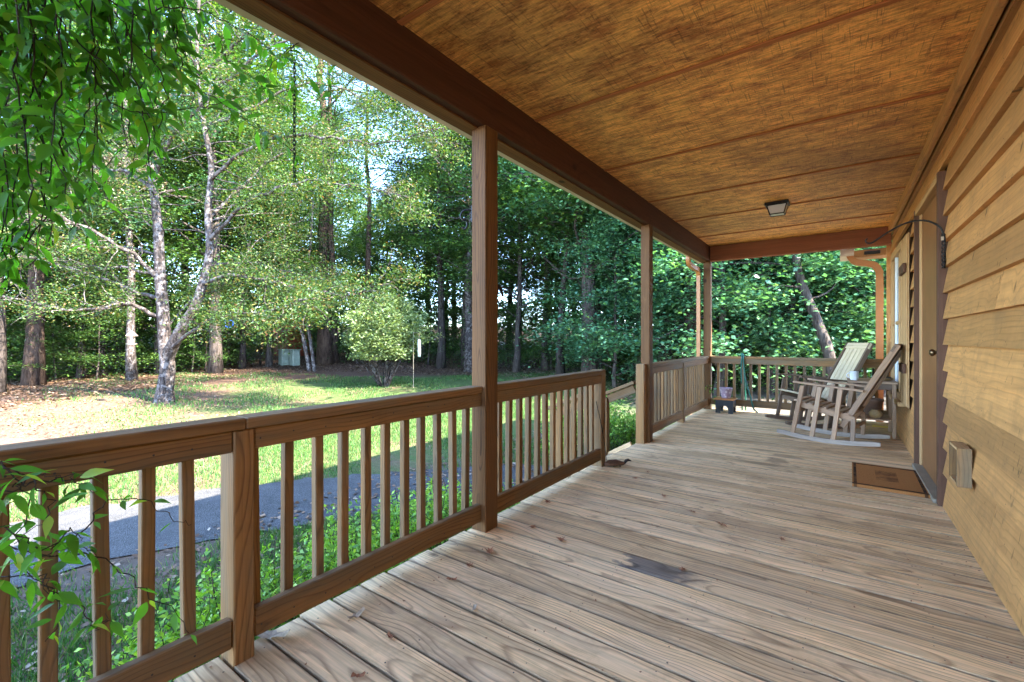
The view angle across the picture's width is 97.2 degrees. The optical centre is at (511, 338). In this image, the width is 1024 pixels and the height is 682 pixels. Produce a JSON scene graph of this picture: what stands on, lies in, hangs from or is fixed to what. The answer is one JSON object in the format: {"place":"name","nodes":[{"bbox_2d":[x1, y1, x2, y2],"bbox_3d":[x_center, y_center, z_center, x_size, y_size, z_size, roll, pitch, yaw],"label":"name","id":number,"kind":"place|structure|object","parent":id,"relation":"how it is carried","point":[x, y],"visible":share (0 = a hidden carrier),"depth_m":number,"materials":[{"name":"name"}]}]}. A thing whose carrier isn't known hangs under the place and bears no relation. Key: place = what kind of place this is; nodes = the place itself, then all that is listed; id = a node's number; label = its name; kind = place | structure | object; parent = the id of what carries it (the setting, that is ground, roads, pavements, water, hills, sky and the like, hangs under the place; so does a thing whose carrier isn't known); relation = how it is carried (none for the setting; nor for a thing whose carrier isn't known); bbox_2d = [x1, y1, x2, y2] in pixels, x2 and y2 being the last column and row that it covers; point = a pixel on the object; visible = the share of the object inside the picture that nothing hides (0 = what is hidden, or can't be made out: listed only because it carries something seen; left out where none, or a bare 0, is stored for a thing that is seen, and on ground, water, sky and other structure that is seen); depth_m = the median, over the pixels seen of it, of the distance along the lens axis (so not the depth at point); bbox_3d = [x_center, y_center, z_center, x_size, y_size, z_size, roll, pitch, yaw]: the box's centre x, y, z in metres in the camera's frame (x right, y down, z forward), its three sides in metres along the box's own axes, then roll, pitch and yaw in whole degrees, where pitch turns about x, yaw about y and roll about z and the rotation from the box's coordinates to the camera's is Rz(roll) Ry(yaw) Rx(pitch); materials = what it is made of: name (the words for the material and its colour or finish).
{"place":"outdoors","nodes":[
{"label":"outdoors","id":0,"kind":"place"},
{"bbox_2d":[10,464,549,587],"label":"driveway","id":1,"kind":"structure","parent":0,"point":[123,532],"depth_m":4.23,"materials":[{"name":"grey asphalt"}]},
{"bbox_2d":[4,4,576,326],"label":"sky","id":2,"kind":"structure","parent":0,"point":[391,149],"materials":[{"name":"white"}]},
{"bbox_2d":[9,371,676,681],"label":"grass","id":3,"kind":"structure","parent":0,"point":[32,676],"depth_m":5.70,"materials":[{"name":"green plant"}]},
{"bbox_2d":[0,322,887,681],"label":"ground","id":4,"kind":"structure","parent":0,"point":[162,556],"depth_m":10.65,"materials":[{"name":"green plant"}]},
{"bbox_2d":[5,292,73,374],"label":"sapling","id":5,"kind":"object","parent":4,"relation":"on","point":[13,363],"visible":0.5,"depth_m":14.89,"materials":[{"name":"green plant"}]},
{"bbox_2d":[6,285,112,380],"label":"sapling","id":6,"kind":"object","parent":4,"relation":"on","point":[72,341],"visible":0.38,"depth_m":16.61,"materials":[{"name":"green plant"}]},
{"bbox_2d":[0,33,195,329],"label":"maple tree","id":7,"kind":"object","parent":4,"relation":"on","point":[107,254],"visible":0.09,"depth_m":16.36,"materials":[{"name":"green plant"}]},
{"bbox_2d":[2,4,198,386],"bbox_3d":[-15.676,-8.942,15.051,9.952,21.414,11.084,0,0,-17],"label":"pine tree","id":8,"kind":"object","parent":4,"relation":"on","point":[32,375],"visible":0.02,"depth_m":14.88,"materials":[{"name":"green plant"}]},
{"bbox_2d":[45,270,158,379],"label":"sapling","id":9,"kind":"object","parent":4,"relation":"on","point":[97,325],"visible":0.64,"depth_m":16.68,"materials":[{"name":"green plant"}]},
{"bbox_2d":[0,0,210,393],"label":"oak tree","id":10,"kind":"object","parent":4,"relation":"on","point":[3,361],"visible":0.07,"depth_m":13.46,"materials":[{"name":"green plant"}]},
{"bbox_2d":[0,77,221,378],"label":"maple tree","id":11,"kind":"object","parent":4,"relation":"on","point":[79,372],"visible":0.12,"depth_m":17.55,"materials":[{"name":"green plant"}]},
{"bbox_2d":[5,121,256,375],"bbox_3d":[-17.419,-3.861,18.688,10.886,11.329,10.614,0,0,36],"label":"hornbeam tree","id":12,"kind":"object","parent":4,"relation":"on","point":[102,370],"visible":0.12,"depth_m":19.00,"materials":[{"name":"green plant"}]},
{"bbox_2d":[0,109,271,373],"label":"maple tree","id":13,"kind":"object","parent":4,"relation":"on","point":[185,256],"visible":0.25,"depth_m":18.48,"materials":[{"name":"green plant"}]},
{"bbox_2d":[6,0,271,380],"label":"poplar tree","id":14,"kind":"object","parent":4,"relation":"on","point":[131,371],"visible":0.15,"depth_m":16.32,"materials":[{"name":"green plant"}]},
{"bbox_2d":[60,578,217,681],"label":"shrub","id":15,"kind":"object","parent":4,"relation":"on","point":[133,651],"visible":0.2,"depth_m":1.84,"materials":[{"name":"green plant"}]},
{"bbox_2d":[45,98,276,336],"bbox_3d":[-16.940,-4.960,22.656,11.686,13.373,11.436,0,0,36],"label":"maple tree","id":16,"kind":"object","parent":4,"relation":"on","point":[172,308],"visible":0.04,"depth_m":21.07,"materials":[{"name":"green plant"}]},
{"bbox_2d":[141,285,233,372],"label":"sapling","id":17,"kind":"object","parent":4,"relation":"on","point":[174,326],"visible":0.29,"depth_m":19.59,"materials":[{"name":"green plant"}]},
{"bbox_2d":[150,291,250,370],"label":"sapling","id":18,"kind":"object","parent":4,"relation":"on","point":[206,350],"visible":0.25,"depth_m":20.25,"materials":[{"name":"green plant"}]},
{"bbox_2d":[10,0,395,373],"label":"oak tree","id":19,"kind":"object","parent":4,"relation":"on","point":[214,354],"visible":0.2,"depth_m":18.45,"materials":[{"name":"green plant"}]},
{"bbox_2d":[155,534,287,669],"bbox_3d":[-1.389,1.394,2.201,0.843,0.647,0.697,0,0,36],"label":"shrub","id":20,"kind":"object","parent":4,"relation":"on","point":[207,618],"visible":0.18,"depth_m":2.17,"materials":[{"name":"green plant"}]},
{"bbox_2d":[0,0,470,403],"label":"yard tree","id":21,"kind":"object","parent":4,"relation":"on","point":[169,342],"visible":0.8,"depth_m":10.84,"materials":[{"name":"green plant"}]},
{"bbox_2d":[116,100,362,368],"bbox_3d":[-12.724,-4.907,22.435,10.000,13.184,10.356,0,0,-14],"label":"maple tree","id":22,"kind":"object","parent":4,"relation":"on","point":[242,363],"visible":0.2,"depth_m":20.91,"materials":[{"name":"green plant"}]},
{"bbox_2d":[107,32,376,365],"bbox_3d":[-14.497,-7.190,23.453,13.653,17.642,13.071,0,0,36],"label":"oak tree","id":23,"kind":"object","parent":4,"relation":"on","point":[301,218],"visible":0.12,"depth_m":22.60,"materials":[{"name":"green plant"}]},
{"bbox_2d":[174,60,345,366],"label":"oak tree","id":24,"kind":"object","parent":4,"relation":"on","point":[269,357],"visible":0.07,"depth_m":22.92,"materials":[{"name":"green plant"}]},
{"bbox_2d":[207,250,316,365],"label":"sapling","id":25,"kind":"object","parent":4,"relation":"on","point":[259,347],"visible":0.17,"depth_m":23.60,"materials":[{"name":"green plant"}]},
{"bbox_2d":[196,529,358,662],"bbox_3d":[-1.117,1.347,2.148,0.773,0.739,0.727,0,0,36],"label":"shrub","id":26,"kind":"object","parent":4,"relation":"on","point":[273,584],"visible":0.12,"depth_m":2.21,"materials":[{"name":"green plant"}]},
{"bbox_2d":[222,163,345,370],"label":"slim tree","id":27,"kind":"object","parent":4,"relation":"on","point":[307,360],"visible":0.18,"depth_m":21.41,"materials":[{"name":"green plant"}]},
{"bbox_2d":[272,322,315,355],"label":"red shed","id":28,"kind":"structure","parent":4,"relation":"on","point":[286,343],"depth_m":27.86,"materials":[{"name":"paint"}]},
{"bbox_2d":[163,8,437,364],"bbox_3d":[-10.723,-10.684,25.042,15.058,24.626,16.772,0,0,2],"label":"pine tree","id":29,"kind":"object","parent":4,"relation":"on","point":[324,348],"visible":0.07,"depth_m":24.84,"materials":[{"name":"green plant"}]},
{"bbox_2d":[252,178,353,370],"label":"slim tree","id":30,"kind":"object","parent":4,"relation":"on","point":[325,323],"visible":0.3,"depth_m":21.29,"materials":[{"name":"green plant"}]},
{"bbox_2d":[0,384,635,681],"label":"scattered leaves","id":31,"kind":"object","parent":4,"relation":"on","point":[136,555],"visible":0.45,"depth_m":6.34,"materials":[{"name":"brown plant"}]},
{"bbox_2d":[251,101,392,275],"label":"poplar tree","id":32,"kind":"object","parent":4,"relation":"on","point":[356,230],"visible":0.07,"depth_m":38.79,"materials":[{"name":"green plant"}]},
{"bbox_2d":[247,43,409,363],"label":"pine tree","id":33,"kind":"object","parent":4,"relation":"on","point":[335,330],"visible":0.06,"depth_m":25.35,"materials":[{"name":"green plant"}]},
{"bbox_2d":[9,287,655,357],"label":"undergrowth","id":34,"kind":"object","parent":4,"relation":"on","point":[388,327],"visible":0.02,"depth_m":42.34,"materials":[{"name":"green plant"}]},
{"bbox_2d":[260,148,406,291],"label":"oak tree","id":35,"kind":"object","parent":4,"relation":"on","point":[348,241],"visible":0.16,"depth_m":33.73,"materials":[{"name":"green plant"}]},
{"bbox_2d":[275,496,392,583],"bbox_3d":[-1.031,1.361,2.813,0.731,0.705,0.690,0,0,36],"label":"shrub","id":36,"kind":"object","parent":4,"relation":"on","point":[333,541],"visible":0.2,"depth_m":2.79,"materials":[{"name":"green plant"}]},
{"bbox_2d":[0,353,690,414],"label":"leaf litter","id":37,"kind":"object","parent":4,"relation":"on","point":[101,388],"visible":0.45,"depth_m":16.81,"materials":[{"name":"brown plant"}]},
{"bbox_2d":[302,526,394,604],"bbox_3d":[-0.881,1.382,2.492,0.688,0.654,0.609,0,0,36],"label":"shrub","id":38,"kind":"object","parent":4,"relation":"on","point":[352,553],"visible":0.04,"depth_m":2.53,"materials":[{"name":"green plant"}]},
{"bbox_2d":[300,75,429,362],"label":"pine tree","id":39,"kind":"object","parent":4,"relation":"on","point":[368,259],"visible":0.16,"depth_m":26.40,"materials":[{"name":"green plant"}]},
{"bbox_2d":[322,260,407,363],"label":"sapling","id":40,"kind":"object","parent":4,"relation":"on","point":[360,275],"visible":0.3,"depth_m":25.39,"materials":[{"name":"green plant"}]},
{"bbox_2d":[335,289,440,386],"bbox_3d":[-4.326,-0.037,15.595,3.777,3.513,3.459,0,0,36],"label":"lawn bush","id":41,"kind":"object","parent":4,"relation":"on","point":[378,344],"visible":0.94,"depth_m":15.14,"materials":[{"name":"green plant"}]},
{"bbox_2d":[350,493,435,562],"bbox_3d":[-0.808,1.389,3.101,0.706,0.637,0.558,0,0,36],"label":"shrub","id":42,"kind":"object","parent":4,"relation":"on","point":[395,512],"visible":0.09,"depth_m":3.09,"materials":[{"name":"green plant"}]},
{"bbox_2d":[336,169,455,322],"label":"oak tree","id":43,"kind":"object","parent":4,"relation":"on","point":[376,211],"visible":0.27,"depth_m":31.12,"materials":[{"name":"green plant"}]},
{"bbox_2d":[6,17,800,362],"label":"distant forest","id":44,"kind":"object","parent":4,"relation":"on","point":[348,243],"visible":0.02,"depth_m":40.97,"materials":[{"name":"green plant"}]},
{"bbox_2d":[390,260,463,364],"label":"sapling","id":45,"kind":"object","parent":4,"relation":"on","point":[428,284],"visible":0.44,"depth_m":26.29,"materials":[{"name":"green plant"}]},
{"bbox_2d":[390,471,471,551],"bbox_3d":[-0.475,1.340,3.117,0.774,0.757,0.729,0,0,36],"label":"shrub","id":46,"kind":"object","parent":4,"relation":"on","point":[446,498],"visible":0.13,"depth_m":3.12,"materials":[{"name":"green plant"}]},
{"bbox_2d":[1,167,866,369],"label":"forest canopy","id":47,"kind":"object","parent":4,"relation":"on","point":[371,281],"visible":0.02,"depth_m":29.04,"materials":[{"name":"green plant"}]},
{"bbox_2d":[315,86,556,371],"bbox_3d":[-2.309,-8.339,22.177,14.202,20.501,14.489,0,0,-25],"label":"poplar tree","id":48,"kind":"object","parent":4,"relation":"on","point":[468,344],"visible":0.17,"depth_m":22.84,"materials":[{"name":"green plant"}]},
{"bbox_2d":[336,110,541,366],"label":"oak tree","id":49,"kind":"object","parent":4,"relation":"on","point":[463,338],"visible":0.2,"depth_m":25.01,"materials":[{"name":"green plant"}]},
{"bbox_2d":[321,85,557,368],"bbox_3d":[-3.172,-7.831,24.566,13.397,19.436,13.194,0,0,36],"label":"oak tree","id":50,"kind":"object","parent":4,"relation":"on","point":[440,358],"visible":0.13,"depth_m":23.55,"materials":[{"name":"green plant"}]},
{"bbox_2d":[7,327,884,399],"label":"undergrowth","id":51,"kind":"object","parent":4,"relation":"on","point":[623,361],"visible":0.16,"depth_m":19.31,"materials":[{"name":"green plant"}]},
{"bbox_2d":[363,158,536,357],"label":"maple tree","id":52,"kind":"object","parent":4,"relation":"on","point":[435,259],"visible":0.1,"depth_m":29.80,"materials":[{"name":"green plant"}]},
{"bbox_2d":[395,142,581,371],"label":"maple tree","id":53,"kind":"object","parent":4,"relation":"on","point":[455,239],"visible":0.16,"depth_m":21.76,"materials":[{"name":"green plant"}]},
{"bbox_2d":[498,303,540,367],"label":"sapling","id":54,"kind":"object","parent":4,"relation":"on","point":[512,321],"visible":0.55,"depth_m":23.42,"materials":[{"name":"green plant"}]},
{"bbox_2d":[436,138,632,370],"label":"oak tree","id":55,"kind":"object","parent":4,"relation":"on","point":[544,362],"visible":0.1,"depth_m":22.72,"materials":[{"name":"green plant"}]},
{"bbox_2d":[498,272,573,367],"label":"sapling","id":56,"kind":"object","parent":4,"relation":"on","point":[531,289],"visible":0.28,"depth_m":24.58,"materials":[{"name":"green plant"}]},
{"bbox_2d":[434,140,639,374],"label":"oak tree","id":57,"kind":"object","parent":4,"relation":"on","point":[559,369],"visible":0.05,"depth_m":18.80,"materials":[{"name":"green plant"}]},
{"bbox_2d":[506,274,580,369],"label":"sapling","id":58,"kind":"object","parent":4,"relation":"on","point":[541,292],"visible":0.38,"depth_m":22.58,"materials":[{"name":"green plant"}]},
{"bbox_2d":[446,148,653,370],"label":"oak tree","id":59,"kind":"object","parent":4,"relation":"on","point":[591,311],"visible":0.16,"depth_m":16.26,"materials":[{"name":"green plant"}]},
{"bbox_2d":[513,265,604,370],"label":"sapling","id":60,"kind":"object","parent":4,"relation":"on","point":[549,314],"visible":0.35,"depth_m":21.60,"materials":[{"name":"green plant"}]},
{"bbox_2d":[498,169,633,368],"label":"oak tree","id":61,"kind":"object","parent":4,"relation":"on","point":[551,271],"visible":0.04,"depth_m":18.91,"materials":[{"name":"green plant"}]},
{"bbox_2d":[471,158,675,360],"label":"oak tree","id":62,"kind":"object","parent":4,"relation":"on","point":[550,186],"visible":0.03,"depth_m":15.09,"materials":[{"name":"green plant"}]},
{"bbox_2d":[539,381,635,491],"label":"porch steps","id":63,"kind":"structure","parent":4,"relation":"on","point":[629,389],"depth_m":5.10,"materials":[{"name":"brown wood"}]},
{"bbox_2d":[549,256,637,368],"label":"sapling","id":64,"kind":"object","parent":4,"relation":"on","point":[576,280],"visible":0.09,"depth_m":18.70,"materials":[{"name":"green plant"}]},
{"bbox_2d":[502,177,685,358],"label":"oak tree","id":65,"kind":"object","parent":4,"relation":"on","point":[558,212],"visible":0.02,"depth_m":15.23,"materials":[{"name":"green plant"}]},
{"bbox_2d":[174,408,1023,681],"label":"deck","id":66,"kind":"structure","parent":4,"relation":"on","point":[623,558],"depth_m":2.07,"materials":[{"name":"brown wood"}]},
{"bbox_2d":[221,428,253,670],"bbox_3d":[-1.000,0.887,1.643,0.114,1.125,0.070,0,0,36],"label":"railing post","id":67,"kind":"object","parent":66,"relation":"attached to","point":[237,535],"visible":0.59,"depth_m":1.61,"materials":[{"name":"brown wood"}]},
{"bbox_2d":[0,416,245,681],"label":"railing","id":68,"kind":"object","parent":67,"relation":"attached to","point":[146,451],"visible":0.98,"depth_m":1.36,"materials":[{"name":"brown wood"}]},
{"bbox_2d":[0,458,196,648],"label":"trailing vine","id":69,"kind":"object","parent":68,"relation":"hanging from","point":[35,549],"visible":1,"depth_m":1.16,"materials":[{"name":"green plant"}]},
{"bbox_2d":[236,386,481,635],"bbox_3d":[-0.602,0.685,2.175,0.100,0.805,1.317,0,0,36],"label":"railing","id":70,"kind":"object","parent":67,"relation":"attached to","point":[286,428],"visible":0.91,"depth_m":2.02,"materials":[{"name":"brown wood"}]},
{"bbox_2d":[472,125,497,532],"bbox_3d":[-0.165,-0.059,2.749,0.110,2.422,0.120,0,0,36],"label":"porch post","id":71,"kind":"object","parent":66,"relation":"on","point":[485,308],"visible":1,"depth_m":2.70,"materials":[{"name":"brown wood"}]},
{"bbox_2d":[498,370,601,511],"bbox_3d":[0.311,0.685,3.436,0.100,0.805,1.548,0,0,36],"label":"railing","id":72,"kind":"object","parent":71,"relation":"attached to","point":[518,390],"visible":0.93,"depth_m":3.35,"materials":[{"name":"brown wood"}]},
{"bbox_2d":[592,369,605,466],"bbox_3d":[0.787,0.865,4.104,0.104,1.170,0.088,0,0,36],"label":"railing post","id":73,"kind":"object","parent":66,"relation":"attached to","point":[599,397],"visible":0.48,"depth_m":4.07,"materials":[{"name":"brown wood"}]},
{"bbox_2d":[636,364,646,443],"bbox_3d":[1.431,0.864,4.993,0.095,1.172,0.088,0,0,36],"label":"railing post","id":74,"kind":"object","parent":66,"relation":"attached to","point":[641,403],"visible":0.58,"depth_m":4.96,"materials":[{"name":"brown wood"}]},
{"bbox_2d":[641,224,652,442],"bbox_3d":[1.512,-0.059,5.059,0.100,2.422,0.110,0,0,36],"label":"porch post","id":75,"kind":"object","parent":66,"relation":"on","point":[647,294],"visible":0.78,"depth_m":5.01,"materials":[{"name":"brown wood"}]},
{"bbox_2d":[677,362,684,422],"bbox_3d":[2.330,0.887,6.214,0.091,1.125,0.080,0,0,36],"label":"railing post","id":76,"kind":"object","parent":66,"relation":"attached to","point":[682,389],"visible":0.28,"depth_m":6.18,"materials":[{"name":"brown wood"}]},
{"bbox_2d":[653,356,708,432],"bbox_3d":[2.353,0.685,6.259,0.100,0.805,2.816,0,0,36],"label":"railing","id":77,"kind":"object","parent":76,"relation":"attached to","point":[666,412],"visible":0.87,"depth_m":5.94,"materials":[{"name":"brown wood"}]},
{"bbox_2d":[703,261,711,408],"bbox_3d":[3.222,-0.059,7.432,0.110,2.422,0.100,0,0,36],"label":"porch post","id":78,"kind":"object","parent":66,"relation":"on","point":[707,308],"visible":1,"depth_m":7.39,"materials":[{"name":"brown wood"}]},
{"bbox_2d":[711,356,888,414],"bbox_3d":[4.184,0.672,6.733,2.263,0.786,0.095,0,0,36],"label":"railing","id":79,"kind":"object","parent":78,"relation":"attached to","point":[794,362],"visible":0.5,"depth_m":6.87,"materials":[{"name":"brown wood"}]},
{"bbox_2d":[765,342,873,427],"bbox_3d":[4.120,0.599,6.068,1.112,1.100,0.616,0,0,4],"label":"rocking chair","id":80,"kind":"object","parent":66,"relation":"on","point":[852,356],"visible":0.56,"depth_m":6.09,"materials":[{"name":"grey wood"}]},
{"bbox_2d":[777,344,902,446],"bbox_3d":[3.716,0.599,5.112,0.616,1.100,1.112,0,0,-42],"label":"rocking chair","id":81,"kind":"object","parent":66,"relation":"on","point":[837,409],"visible":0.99,"depth_m":5.03,"materials":[{"name":"grey wood"}]},
{"bbox_2d":[847,378,898,438],"bbox_3d":[4.380,0.826,5.505,0.465,0.648,0.575,0,0,36],"label":"side table","id":82,"kind":"object","parent":66,"relation":"on","point":[890,387],"visible":0.62,"depth_m":5.31,"materials":[{"name":"brown wood"}]},
{"bbox_2d":[852,462,929,497],"bbox_3d":[3.059,1.138,3.687,0.450,0.022,0.770,0,0,37],"label":"door mat","id":83,"kind":"object","parent":66,"relation":"on","point":[891,479],"depth_m":3.61,"materials":[{"name":"brown fabric"}]},
{"bbox_2d":[610,407,635,446],"bbox_3d":[1.713,1.376,6.754,0.729,0.694,0.896,0,0,36],"label":"shrub","id":84,"kind":"object","parent":4,"relation":"on","point":[624,425],"visible":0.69,"depth_m":6.71,"materials":[{"name":"green plant"}]},
{"bbox_2d":[511,191,755,367],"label":"broadleaf tree","id":85,"kind":"object","parent":4,"relation":"on","point":[572,288],"visible":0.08,"depth_m":16.52,"materials":[{"name":"green plant"}]},
{"bbox_2d":[521,203,755,387],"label":"broadleaf tree","id":86,"kind":"object","parent":4,"relation":"on","point":[602,247],"visible":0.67,"depth_m":14.46,"materials":[{"name":"green plant"}]},
{"bbox_2d":[681,260,702,358],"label":"pine tree","id":87,"kind":"object","parent":4,"relation":"on","point":[688,326],"visible":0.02,"depth_m":13.64,"materials":[{"name":"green plant"}]},
{"bbox_2d":[565,215,824,373],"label":"broadleaf tree","id":88,"kind":"object","parent":4,"relation":"on","point":[780,310],"visible":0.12,"depth_m":13.86,"materials":[{"name":"green plant"}]},
{"bbox_2d":[578,228,885,395],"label":"broadleaf tree","id":89,"kind":"object","parent":4,"relation":"on","point":[723,341],"visible":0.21,"depth_m":12.08,"materials":[{"name":"green plant"}]},
{"bbox_2d":[605,235,885,394],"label":"broadleaf tree","id":90,"kind":"object","parent":4,"relation":"on","point":[792,351],"visible":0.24,"depth_m":11.89,"materials":[{"name":"green plant"}]},
{"bbox_2d":[625,236,885,387],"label":"broadleaf tree","id":91,"kind":"object","parent":4,"relation":"on","point":[833,336],"visible":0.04,"depth_m":13.25,"materials":[{"name":"green plant"}]},
{"bbox_2d":[626,236,885,376],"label":"leaning tree","id":92,"kind":"object","parent":4,"relation":"on","point":[823,337],"visible":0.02,"depth_m":11.51,"materials":[{"name":"green plant"}]},
{"bbox_2d":[655,246,885,384],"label":"broadleaf tree","id":93,"kind":"object","parent":4,"relation":"on","point":[883,267],"depth_m":13.44,"materials":[{"name":"green plant"}]},
{"bbox_2d":[712,246,885,375],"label":"broadleaf tree","id":94,"kind":"object","parent":4,"relation":"on","point":[849,288],"visible":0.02,"depth_m":13.30,"materials":[{"name":"green plant"}]},
{"bbox_2d":[713,247,885,396],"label":"broadleaf tree","id":95,"kind":"object","parent":4,"relation":"on","point":[865,330],"visible":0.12,"depth_m":12.36,"materials":[{"name":"green plant"}]},
{"bbox_2d":[742,248,885,372],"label":"broadleaf tree","id":96,"kind":"object","parent":4,"relation":"on","point":[852,305],"visible":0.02,"depth_m":13.12,"materials":[{"name":"green plant"}]},
{"bbox_2d":[840,0,1023,635],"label":"house","id":97,"kind":"structure","parent":4,"relation":"on","point":[955,327],"depth_m":2.43,"materials":[{"name":"brown wood"}]},
{"bbox_2d":[213,0,987,421],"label":"porch roof","id":98,"kind":"structure","parent":97,"relation":"attached to","point":[701,130],"depth_m":2.71,"materials":[{"name":"brown wood"}]},
{"bbox_2d":[0,0,343,296],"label":"hanging vine","id":99,"kind":"object","parent":98,"relation":"hanging from","point":[20,40],"visible":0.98,"depth_m":1.51,"materials":[{"name":"green plant"}]},
{"bbox_2d":[891,240,901,401],"bbox_3d":[4.567,-0.195,5.348,0.036,1.750,1.220,0,0,36],"label":"window","id":100,"kind":"structure","parent":97,"relation":"in","point":[896,257],"depth_m":5.48,"materials":[{"name":"clear glass"}]},
{"bbox_2d":[921,196,935,483],"bbox_3d":[3.301,0.010,3.579,0.092,2.208,1.040,0,0,36],"label":"door","id":101,"kind":"structure","parent":97,"relation":"in","point":[928,230],"depth_m":3.71,"materials":[{"name":"brown paint"}]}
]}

